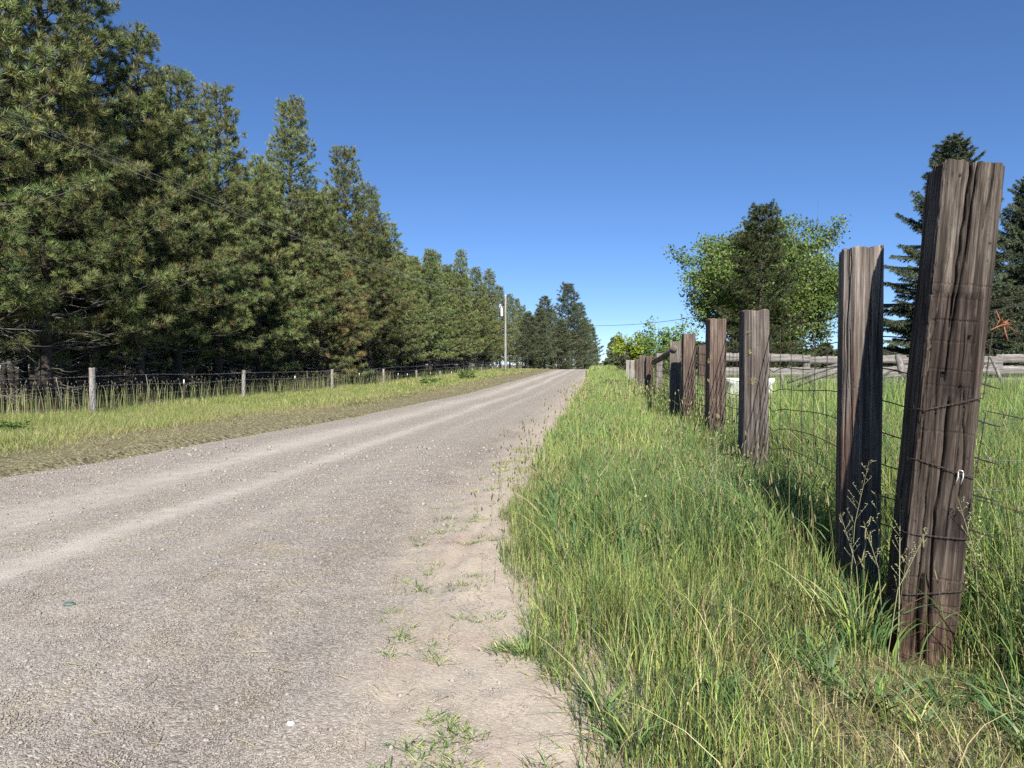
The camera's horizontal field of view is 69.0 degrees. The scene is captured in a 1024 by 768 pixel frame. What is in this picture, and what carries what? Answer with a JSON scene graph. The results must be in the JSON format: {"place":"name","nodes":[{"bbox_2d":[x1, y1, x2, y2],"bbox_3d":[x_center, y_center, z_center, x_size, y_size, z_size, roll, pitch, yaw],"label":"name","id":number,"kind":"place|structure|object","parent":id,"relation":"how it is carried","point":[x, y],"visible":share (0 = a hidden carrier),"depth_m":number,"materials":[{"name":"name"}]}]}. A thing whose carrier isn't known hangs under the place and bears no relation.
{"place":"outdoors","nodes":[
{"label":"outdoors","id":0,"kind":"place"},
{"bbox_2d":[0,365,557,475],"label":"roadside grass","id":1,"kind":"structure","parent":0,"point":[151,414],"depth_m":21.16,"materials":[{"name":"plant"}]},
{"bbox_2d":[0,369,659,767],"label":"road","id":2,"kind":"structure","parent":0,"point":[528,395],"depth_m":4.16,"materials":[{"name":"gravel"}]},
{"bbox_2d":[365,443,965,767],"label":"shoulder weeds","id":3,"kind":"object","parent":2,"relation":"on","point":[518,650],"visible":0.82,"depth_m":3.20,"materials":[{"name":"green plant"}]},
{"bbox_2d":[0,365,1023,767],"bbox_3d":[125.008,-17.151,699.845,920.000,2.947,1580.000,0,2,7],"label":"ground","id":4,"kind":"structure","parent":0,"point":[144,443],"depth_m":4.35,"materials":[{"name":"soil"}]},
{"bbox_2d":[0,420,32,433],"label":"bush","id":5,"kind":"object","parent":4,"relation":"on","point":[9,425],"visible":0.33,"depth_m":14.89,"materials":[{"name":"green plant"}]},
{"bbox_2d":[0,348,32,387],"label":"pine tree","id":6,"kind":"object","parent":4,"relation":"on","point":[4,374],"depth_m":43.45,"materials":[{"name":"green plant"}]},
{"bbox_2d":[0,98,89,393],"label":"pine tree","id":7,"kind":"object","parent":4,"relation":"on","point":[35,280],"visible":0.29,"depth_m":22.41,"materials":[{"name":"green plant"}]},
{"bbox_2d":[0,86,106,400],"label":"pine tree","id":8,"kind":"object","parent":4,"relation":"on","point":[25,368],"visible":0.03,"depth_m":29.48,"materials":[{"name":"green plant"}]},
{"bbox_2d":[0,0,126,405],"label":"pine tree","id":9,"kind":"object","parent":4,"relation":"on","point":[50,152],"visible":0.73,"depth_m":21.17,"materials":[{"name":"green plant"}]},
{"bbox_2d":[0,72,174,401],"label":"pine tree","id":10,"kind":"object","parent":4,"relation":"on","point":[106,361],"visible":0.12,"depth_m":27.22,"materials":[{"name":"green plant"}]},
{"bbox_2d":[55,123,126,393],"bbox_3d":[-18.727,-5.983,33.122,5.082,13.471,5.506,1,2,41],"label":"pine tree","id":11,"kind":"object","parent":4,"relation":"on","point":[81,355],"visible":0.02,"depth_m":33.04,"materials":[{"name":"green plant"}]},
{"bbox_2d":[0,0,182,409],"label":"pine tree","id":12,"kind":"object","parent":4,"relation":"on","point":[41,22],"visible":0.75,"depth_m":22.76,"materials":[{"name":"green plant"}]},
{"bbox_2d":[89,368,96,413],"bbox_3d":[-11.608,0.396,20.624,0.177,1.705,0.174,2,4,44],"label":"fence post","id":13,"kind":"object","parent":4,"relation":"on","point":[92,390],"visible":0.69,"depth_m":20.55,"materials":[{"name":"grey wood"}]},
{"bbox_2d":[0,368,495,412],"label":"barbed wire","id":14,"kind":"object","parent":13,"relation":"attached to","point":[221,394],"visible":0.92,"depth_m":27.19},
{"bbox_2d":[0,362,500,379],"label":"barbed wire","id":15,"kind":"object","parent":13,"relation":"attached to","point":[230,373],"visible":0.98,"depth_m":27.96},
{"bbox_2d":[3,366,509,402],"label":"barbed wire","id":16,"kind":"object","parent":13,"relation":"attached to","point":[231,387],"visible":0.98,"depth_m":28.04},
{"bbox_2d":[0,0,207,401],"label":"pine tree","id":17,"kind":"object","parent":4,"relation":"on","point":[108,83],"visible":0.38,"depth_m":25.93,"materials":[{"name":"green plant"}]},
{"bbox_2d":[52,19,240,401],"bbox_3d":[-13.911,-6.178,27.260,6.930,14.030,7.310,-1,2,-39],"label":"pine tree","id":18,"kind":"object","parent":4,"relation":"on","point":[143,47],"visible":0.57,"depth_m":27.03,"materials":[{"name":"green plant"}]},
{"bbox_2d":[61,89,245,397],"bbox_3d":[-15.075,-5.846,31.214,6.779,13.085,7.805,-2,2,-44],"label":"pine tree","id":19,"kind":"object","parent":4,"relation":"on","point":[157,357],"visible":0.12,"depth_m":31.02,"materials":[{"name":"green plant"}]},
{"bbox_2d":[76,62,273,398],"bbox_3d":[-13.951,-5.965,29.863,6.941,13.996,7.825,1,2,18],"label":"pine tree","id":20,"kind":"object","parent":4,"relation":"on","point":[178,80],"visible":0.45,"depth_m":30.20,"materials":[{"name":"green plant"}]},
{"bbox_2d":[106,105,243,394],"bbox_3d":[-14.919,-5.648,33.074,6.035,13.520,6.221,0,2,-14],"label":"pine tree","id":21,"kind":"object","parent":4,"relation":"on","point":[212,324],"visible":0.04,"depth_m":32.80,"materials":[{"name":"green plant"}]},
{"bbox_2d":[159,190,245,387],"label":"pine tree","id":22,"kind":"object","parent":4,"relation":"on","point":[204,371],"depth_m":42.70,"materials":[{"name":"green plant"}]},
{"bbox_2d":[157,172,253,390],"bbox_3d":[-15.893,-5.113,37.771,5.456,12.043,5.624,0,2,-3],"label":"pine tree","id":23,"kind":"object","parent":4,"relation":"on","point":[198,371],"visible":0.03,"depth_m":37.84,"materials":[{"name":"green plant"}]},
{"bbox_2d":[162,78,284,396],"bbox_3d":[-12.691,-6.250,32.775,5.335,14.085,5.780,-1,2,-43],"label":"pine tree","id":24,"kind":"object","parent":4,"relation":"on","point":[229,128],"visible":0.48,"depth_m":32.46,"materials":[{"name":"green plant"}]},
{"bbox_2d":[241,370,245,395],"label":"fence post","id":25,"kind":"object","parent":4,"relation":"on","point":[243,382],"visible":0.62,"depth_m":29.20,"materials":[{"name":"grey wood"}]},
{"bbox_2d":[0,364,523,391],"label":"barbed wire","id":26,"kind":"object","parent":25,"relation":"attached to","point":[241,380],"visible":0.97,"depth_m":28.04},
{"bbox_2d":[206,163,287,386],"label":"pine tree","id":27,"kind":"object","parent":4,"relation":"on","point":[228,207],"visible":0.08,"depth_m":41.27,"materials":[{"name":"green plant"}]},
{"bbox_2d":[0,327,507,379],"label":"distant wood","id":28,"kind":"object","parent":4,"relation":"on","point":[30,371],"visible":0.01,"depth_m":80.78,"materials":[{"name":"plant"}]},
{"bbox_2d":[207,154,330,390],"bbox_3d":[-12.947,-5.680,38.071,6.676,12.316,7.686,-1,2,-42],"label":"pine tree","id":29,"kind":"object","parent":4,"relation":"on","point":[264,184],"visible":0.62,"depth_m":37.98,"materials":[{"name":"green plant"}]},
{"bbox_2d":[223,163,328,386],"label":"pine tree","id":30,"kind":"object","parent":4,"relation":"on","point":[276,365],"visible":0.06,"depth_m":43.98,"materials":[{"name":"green plant"}]},
{"bbox_2d":[226,93,367,388],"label":"pine tree","id":31,"kind":"object","parent":4,"relation":"on","point":[301,147],"visible":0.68,"depth_m":40.72,"materials":[{"name":"green plant"}]},
{"bbox_2d":[271,187,357,383],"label":"pine tree","id":32,"kind":"object","parent":4,"relation":"on","point":[307,370],"visible":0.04,"depth_m":48.56,"materials":[{"name":"green plant"}]},
{"bbox_2d":[263,192,374,384],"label":"pine tree","id":33,"kind":"object","parent":4,"relation":"on","point":[321,363],"visible":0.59,"depth_m":42.99,"materials":[{"name":"green plant"}]},
{"bbox_2d":[297,189,382,378],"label":"pine tree","id":34,"kind":"object","parent":4,"relation":"on","point":[343,258],"visible":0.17,"depth_m":49.56,"materials":[{"name":"green plant"}]},
{"bbox_2d":[310,144,400,381],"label":"pine tree","id":35,"kind":"object","parent":4,"relation":"on","point":[349,155],"visible":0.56,"depth_m":49.96,"materials":[{"name":"green plant"}]},
{"bbox_2d":[339,221,384,377],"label":"pine tree","id":36,"kind":"object","parent":4,"relation":"on","point":[356,362],"visible":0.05,"depth_m":60.06,"materials":[{"name":"green plant"}]},
{"bbox_2d":[355,216,403,376],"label":"pine tree","id":37,"kind":"object","parent":4,"relation":"on","point":[371,229],"visible":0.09,"depth_m":61.76,"materials":[{"name":"green plant"}]},
{"bbox_2d":[342,184,430,379],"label":"pine tree","id":38,"kind":"object","parent":4,"relation":"on","point":[375,203],"visible":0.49,"depth_m":55.86,"materials":[{"name":"green plant"}]},
{"bbox_2d":[374,242,415,375],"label":"pine tree","id":39,"kind":"object","parent":4,"relation":"on","point":[407,292],"visible":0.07,"depth_m":66.52,"materials":[{"name":"green plant"}]},
{"bbox_2d":[358,220,436,378],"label":"pine tree","id":40,"kind":"object","parent":4,"relation":"on","point":[391,356],"visible":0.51,"depth_m":59.29,"materials":[{"name":"green plant"}]},
{"bbox_2d":[395,253,433,373],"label":"pine tree","id":41,"kind":"object","parent":4,"relation":"on","point":[402,367],"visible":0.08,"depth_m":74.76,"materials":[{"name":"green plant"}]},
{"bbox_2d":[396,255,438,375],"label":"pine tree","id":42,"kind":"object","parent":4,"relation":"on","point":[417,294],"visible":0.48,"depth_m":69.68,"materials":[{"name":"green plant"}]},
{"bbox_2d":[398,255,440,370],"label":"pine tree","id":43,"kind":"object","parent":4,"relation":"on","point":[409,256],"visible":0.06,"depth_m":77.50,"materials":[{"name":"green plant"}]},
{"bbox_2d":[407,247,467,374],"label":"pine tree","id":44,"kind":"object","parent":4,"relation":"on","point":[429,292],"visible":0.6,"depth_m":73.74,"materials":[{"name":"green plant"}]},
{"bbox_2d":[425,251,466,370],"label":"pine tree","id":45,"kind":"object","parent":4,"relation":"on","point":[445,295],"visible":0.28,"depth_m":83.60,"materials":[{"name":"green plant"}]},
{"bbox_2d":[423,273,472,371],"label":"pine tree","id":46,"kind":"object","parent":4,"relation":"on","point":[449,275],"visible":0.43,"depth_m":84.54,"materials":[{"name":"green plant"}]},
{"bbox_2d":[439,264,475,369],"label":"pine tree","id":47,"kind":"object","parent":4,"relation":"on","point":[447,268],"visible":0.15,"depth_m":89.80,"materials":[{"name":"green plant"}]},
{"bbox_2d":[441,249,484,369],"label":"pine tree","id":48,"kind":"object","parent":4,"relation":"on","point":[462,282],"visible":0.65,"depth_m":90.82,"materials":[{"name":"green plant"}]},
{"bbox_2d":[457,370,475,378],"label":"bush","id":49,"kind":"object","parent":4,"relation":"on","point":[465,374],"visible":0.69,"depth_m":56.30,"materials":[{"name":"green plant"}]},
{"bbox_2d":[449,277,488,366],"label":"pine tree","id":50,"kind":"object","parent":4,"relation":"on","point":[472,356],"visible":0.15,"depth_m":100.79,"materials":[{"name":"green plant"}]},
{"bbox_2d":[460,266,500,369],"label":"pine tree","id":51,"kind":"object","parent":4,"relation":"on","point":[473,285],"visible":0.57,"depth_m":102.31,"materials":[{"name":"green plant"}]},
{"bbox_2d":[474,268,514,368],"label":"pine tree","id":52,"kind":"object","parent":4,"relation":"on","point":[489,276],"visible":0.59,"depth_m":111.40,"materials":[{"name":"green plant"}]},
{"bbox_2d":[499,295,506,370],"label":"utility pole","id":53,"kind":"object","parent":4,"relation":"on","point":[505,349],"visible":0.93,"depth_m":84.83,"materials":[{"name":"grey wood"}]},
{"bbox_2d":[0,116,496,298],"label":"power cable","id":54,"kind":"object","parent":53,"relation":"attached to","point":[218,206],"visible":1,"depth_m":20.61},
{"bbox_2d":[1,108,496,295],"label":"power cable","id":55,"kind":"object","parent":53,"relation":"attached to","point":[219,201],"visible":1,"depth_m":20.72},
{"bbox_2d":[489,285,521,367],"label":"pine tree","id":56,"kind":"object","parent":4,"relation":"on","point":[502,302],"visible":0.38,"depth_m":125.70,"materials":[{"name":"green plant"}]},
{"bbox_2d":[0,368,1023,663],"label":"seed grass","id":57,"kind":"structure","parent":4,"relation":"on","point":[518,468],"depth_m":6.73,"materials":[{"name":"plant"}]},
{"bbox_2d":[14,510,1013,767],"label":"straw litter","id":58,"kind":"object","parent":4,"relation":"on","point":[546,684],"visible":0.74,"depth_m":3.05,"materials":[{"name":"beige plant"}]},
{"bbox_2d":[501,293,526,368],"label":"pine tree","id":59,"kind":"object","parent":4,"relation":"on","point":[512,309],"visible":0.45,"depth_m":134.16,"materials":[{"name":"green plant"}]},
{"bbox_2d":[503,298,526,367],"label":"pine tree","id":60,"kind":"object","parent":4,"relation":"on","point":[517,304],"visible":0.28,"depth_m":147.71,"materials":[{"name":"green plant"}]},
{"bbox_2d":[511,312,545,368],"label":"pine tree","id":61,"kind":"object","parent":4,"relation":"on","point":[528,331],"visible":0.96,"depth_m":129.18,"materials":[{"name":"green plant"}]},
{"bbox_2d":[519,321,547,367],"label":"pine tree","id":62,"kind":"object","parent":4,"relation":"on","point":[534,353],"visible":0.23,"depth_m":138.81,"materials":[{"name":"green plant"}]},
{"bbox_2d":[522,308,557,368],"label":"pine tree","id":63,"kind":"object","parent":4,"relation":"on","point":[542,320],"visible":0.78,"depth_m":138.03,"materials":[{"name":"green plant"}]},
{"bbox_2d":[534,295,561,368],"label":"pine tree","id":64,"kind":"object","parent":4,"relation":"on","point":[543,299],"visible":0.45,"depth_m":144.02,"materials":[{"name":"green plant"}]},
{"bbox_2d":[540,308,566,368],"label":"pine tree","id":65,"kind":"object","parent":4,"relation":"on","point":[555,316],"visible":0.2,"depth_m":151.10,"materials":[{"name":"green plant"}]},
{"bbox_2d":[548,319,578,368],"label":"pine tree","id":66,"kind":"object","parent":4,"relation":"on","point":[562,332],"visible":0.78,"depth_m":149.16,"materials":[{"name":"green plant"}]},
{"bbox_2d":[553,280,590,355],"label":"pine tree","id":67,"kind":"object","parent":4,"relation":"on","point":[567,292],"visible":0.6,"depth_m":163.69,"materials":[{"name":"green plant"}]},
{"bbox_2d":[558,330,587,368],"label":"pine tree","id":68,"kind":"object","parent":4,"relation":"on","point":[574,332],"visible":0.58,"depth_m":157.24,"materials":[{"name":"green plant"}]},
{"bbox_2d":[570,302,598,367],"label":"pine tree","id":69,"kind":"object","parent":4,"relation":"on","point":[584,313],"visible":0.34,"depth_m":170.85,"materials":[{"name":"green plant"}]},
{"bbox_2d":[574,319,597,368],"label":"pine tree","id":70,"kind":"object","parent":4,"relation":"on","point":[590,363],"visible":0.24,"depth_m":177.17,"materials":[{"name":"green plant"}]},
{"bbox_2d":[575,323,604,368],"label":"pine tree","id":71,"kind":"object","parent":4,"relation":"on","point":[593,332],"visible":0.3,"depth_m":198.95,"materials":[{"name":"green plant"}]},
{"bbox_2d":[601,337,616,365],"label":"conifer tree","id":72,"kind":"object","parent":4,"relation":"on","point":[608,361],"visible":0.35,"depth_m":119.37,"materials":[{"name":"plant"}]},
{"bbox_2d":[609,346,630,370],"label":"tree","id":73,"kind":"object","parent":4,"relation":"on","point":[621,361],"visible":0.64,"depth_m":65.66,"materials":[{"name":"green plant"}]},
{"bbox_2d":[609,331,658,367],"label":"tree","id":74,"kind":"object","parent":4,"relation":"on","point":[621,346],"visible":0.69,"depth_m":61.66,"materials":[{"name":"green plant"}]},
{"bbox_2d":[639,355,645,399],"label":"fence post","id":75,"kind":"object","parent":4,"relation":"on","point":[642,367],"visible":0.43,"depth_m":24.38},
{"bbox_2d":[645,356,652,393],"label":"fence post","id":76,"kind":"object","parent":4,"relation":"on","point":[649,371],"visible":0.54,"depth_m":24.08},
{"bbox_2d":[638,314,703,376],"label":"tree","id":77,"kind":"object","parent":4,"relation":"on","point":[666,339],"visible":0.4,"depth_m":39.96,"materials":[{"name":"green plant"}]},
{"bbox_2d":[669,341,680,421],"bbox_3d":[3.266,0.208,14.904,0.234,2.129,0.237,0,2,12],"label":"fence post","id":78,"kind":"object","parent":4,"relation":"on","point":[675,374],"visible":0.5,"depth_m":14.80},
{"bbox_2d":[651,345,676,364],"bbox_3d":[3.841,-0.689,19.112,0.160,0.423,8.845,0,2,8],"label":"brace rail","id":79,"kind":"object","parent":78,"relation":"attached to","point":[664,355],"visible":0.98,"depth_m":17.11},
{"bbox_2d":[681,333,695,422],"bbox_3d":[3.314,0.163,14.010,0.233,2.224,0.224,0,2,2],"label":"fence post","id":80,"kind":"object","parent":4,"relation":"on","point":[688,365],"visible":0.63,"depth_m":13.90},
{"bbox_2d":[698,345,703,389],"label":"fence post","id":81,"kind":"object","parent":4,"relation":"on","point":[700,361],"visible":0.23,"depth_m":16.12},
{"bbox_2d":[705,318,725,444],"bbox_3d":[2.772,0.249,10.207,0.271,2.295,0.230,0,2,-3],"label":"fence post","id":82,"kind":"object","parent":4,"relation":"on","point":[715,357],"visible":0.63,"depth_m":10.10,"materials":[{"name":"wood"}]},
{"bbox_2d":[726,378,774,406],"bbox_3d":[4.204,0.416,13.210,0.840,1.033,0.525,0,2,3],"label":"water trough","id":83,"kind":"object","parent":4,"relation":"on","point":[737,383],"visible":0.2,"depth_m":13.04,"materials":[{"name":"white paint"}]},
{"bbox_2d":[738,309,768,476],"bbox_3d":[2.309,0.389,7.107,0.238,2.196,0.232,0,2,-1],"label":"fence post","id":84,"kind":"object","parent":4,"relation":"on","point":[753,410],"visible":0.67,"depth_m":7.01,"materials":[{"name":"wood"}]},
{"bbox_2d":[653,303,1001,597],"bbox_3d":[3.414,0.008,13.876,0.330,1.507,20.762,0,2,7],"label":"woven wire","id":85,"kind":"object","parent":84,"relation":"attached to","point":[729,351],"visible":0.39,"depth_m":6.32,"materials":[{"name":"metal"}]},
{"bbox_2d":[662,213,851,366],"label":"leafy tree","id":86,"kind":"object","parent":4,"relation":"on","point":[816,296],"visible":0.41,"depth_m":48.08,"materials":[{"name":"green plant"}]},
{"bbox_2d":[713,198,826,376],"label":"pine tree","id":87,"kind":"object","parent":4,"relation":"on","point":[746,242],"visible":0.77,"depth_m":40.30,"materials":[{"name":"green plant"}]},
{"bbox_2d":[530,365,1023,476],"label":"field grass","id":88,"kind":"structure","parent":4,"relation":"on","point":[595,374],"depth_m":11.90,"materials":[{"name":"plant"}]},
{"bbox_2d":[990,357,1005,388],"bbox_3d":[9.544,-0.219,14.645,0.079,0.641,0.362,0,2,-15],"label":"leaning pole","id":89,"kind":"object","parent":88,"relation":"on","point":[995,368],"visible":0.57,"depth_m":14.63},
{"bbox_2d":[787,363,836,383],"bbox_3d":[5.806,-0.247,13.984,1.227,0.508,0.099,1,2,19],"label":"leaning pole","id":90,"kind":"object","parent":4,"relation":"on","point":[817,371],"visible":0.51,"depth_m":14.01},
{"bbox_2d":[792,370,836,388],"bbox_3d":[5.627,-0.135,13.388,1.116,0.454,0.094,1,2,21],"label":"leaning pole","id":91,"kind":"object","parent":4,"relation":"on","point":[823,375],"visible":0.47,"depth_m":13.39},
{"bbox_2d":[621,427,1023,637],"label":"flowering weeds","id":92,"kind":"object","parent":4,"relation":"on","point":[970,555],"visible":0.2,"depth_m":5.19,"materials":[{"name":"green plant"}]},
{"bbox_2d":[813,342,834,367],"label":"conifer tree","id":93,"kind":"object","parent":4,"relation":"on","point":[830,350],"visible":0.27,"depth_m":89.43,"materials":[{"name":"plant"}]},
{"bbox_2d":[672,433,1023,678],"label":"panicle grass","id":94,"kind":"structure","parent":4,"relation":"on","point":[871,536],"depth_m":3.56,"materials":[{"name":"plant"}]},
{"bbox_2d":[835,245,883,596],"bbox_3d":[1.971,0.394,4.231,0.213,2.335,0.209,0,2,13],"label":"fence post","id":95,"kind":"object","parent":4,"relation":"on","point":[860,353],"visible":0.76,"depth_m":4.14,"materials":[{"name":"wood"}]},
{"bbox_2d":[726,353,1023,385],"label":"rail fence","id":96,"kind":"object","parent":4,"relation":"on","point":[806,361],"visible":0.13,"depth_m":16.82,"materials":[{"name":"wood"}]},
{"bbox_2d":[883,369,906,390],"bbox_3d":[7.552,-0.022,14.529,0.650,0.526,0.289,0,2,-9],"label":"hay rake","id":97,"kind":"object","parent":4,"relation":"on","point":[889,371],"visible":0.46,"depth_m":14.58,"materials":[{"name":"metal"}]},
{"bbox_2d":[895,354,905,386],"bbox_3d":[8.139,-0.169,15.540,0.182,0.912,0.437,0,2,-12],"label":"leaning post","id":98,"kind":"object","parent":4,"relation":"on","point":[899,362],"visible":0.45,"depth_m":15.55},
{"bbox_2d":[834,131,1023,377],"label":"spruce tree","id":99,"kind":"object","parent":4,"relation":"on","point":[948,147],"visible":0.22,"depth_m":32.51,"materials":[{"name":"plant"}]},
{"bbox_2d":[884,159,1004,665],"bbox_3d":[2.039,0.252,3.556,0.279,2.609,0.237,6,0,11],"label":"timber post","id":100,"kind":"object","parent":4,"relation":"on","point":[961,211],"visible":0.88,"depth_m":3.46,"materials":[{"name":"wood"}]},
{"bbox_2d":[891,564,1023,596],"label":"barbed wire","id":101,"kind":"object","parent":100,"relation":"attached to","point":[976,566],"visible":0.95,"depth_m":3.44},
{"bbox_2d":[896,497,1023,539],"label":"barbed wire","id":102,"kind":"object","parent":100,"relation":"attached to","point":[971,501],"visible":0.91,"depth_m":3.44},
{"bbox_2d":[904,411,1023,477],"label":"barbed wire","id":103,"kind":"object","parent":100,"relation":"attached to","point":[980,442],"visible":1,"depth_m":3.44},
{"bbox_2d":[908,302,1023,409],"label":"barbed wire","id":104,"kind":"object","parent":100,"relation":"attached to","point":[984,392],"visible":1,"depth_m":3.46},
{"bbox_2d":[989,311,1018,340],"bbox_3d":[2.284,-0.271,3.470,0.135,0.140,0.067,0,2,7],"label":"baling twine","id":105,"kind":"object","parent":104,"relation":"attached to","point":[1006,323],"visible":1,"depth_m":3.46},
{"bbox_2d":[989,176,1023,376],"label":"spruce tree","id":106,"kind":"object","parent":4,"relation":"on","point":[1015,231],"visible":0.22,"depth_m":35.70,"materials":[{"name":"plant"}]},
{"bbox_2d":[0,0,1023,367],"label":"sky","id":107,"kind":"structure","parent":0,"point":[548,142],"materials":[{"name":"blue"}]},
{"bbox_2d":[487,402,1023,767],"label":"verge grass","id":108,"kind":"structure","parent":0,"point":[647,623],"depth_m":3.62,"materials":[{"name":"plant"}]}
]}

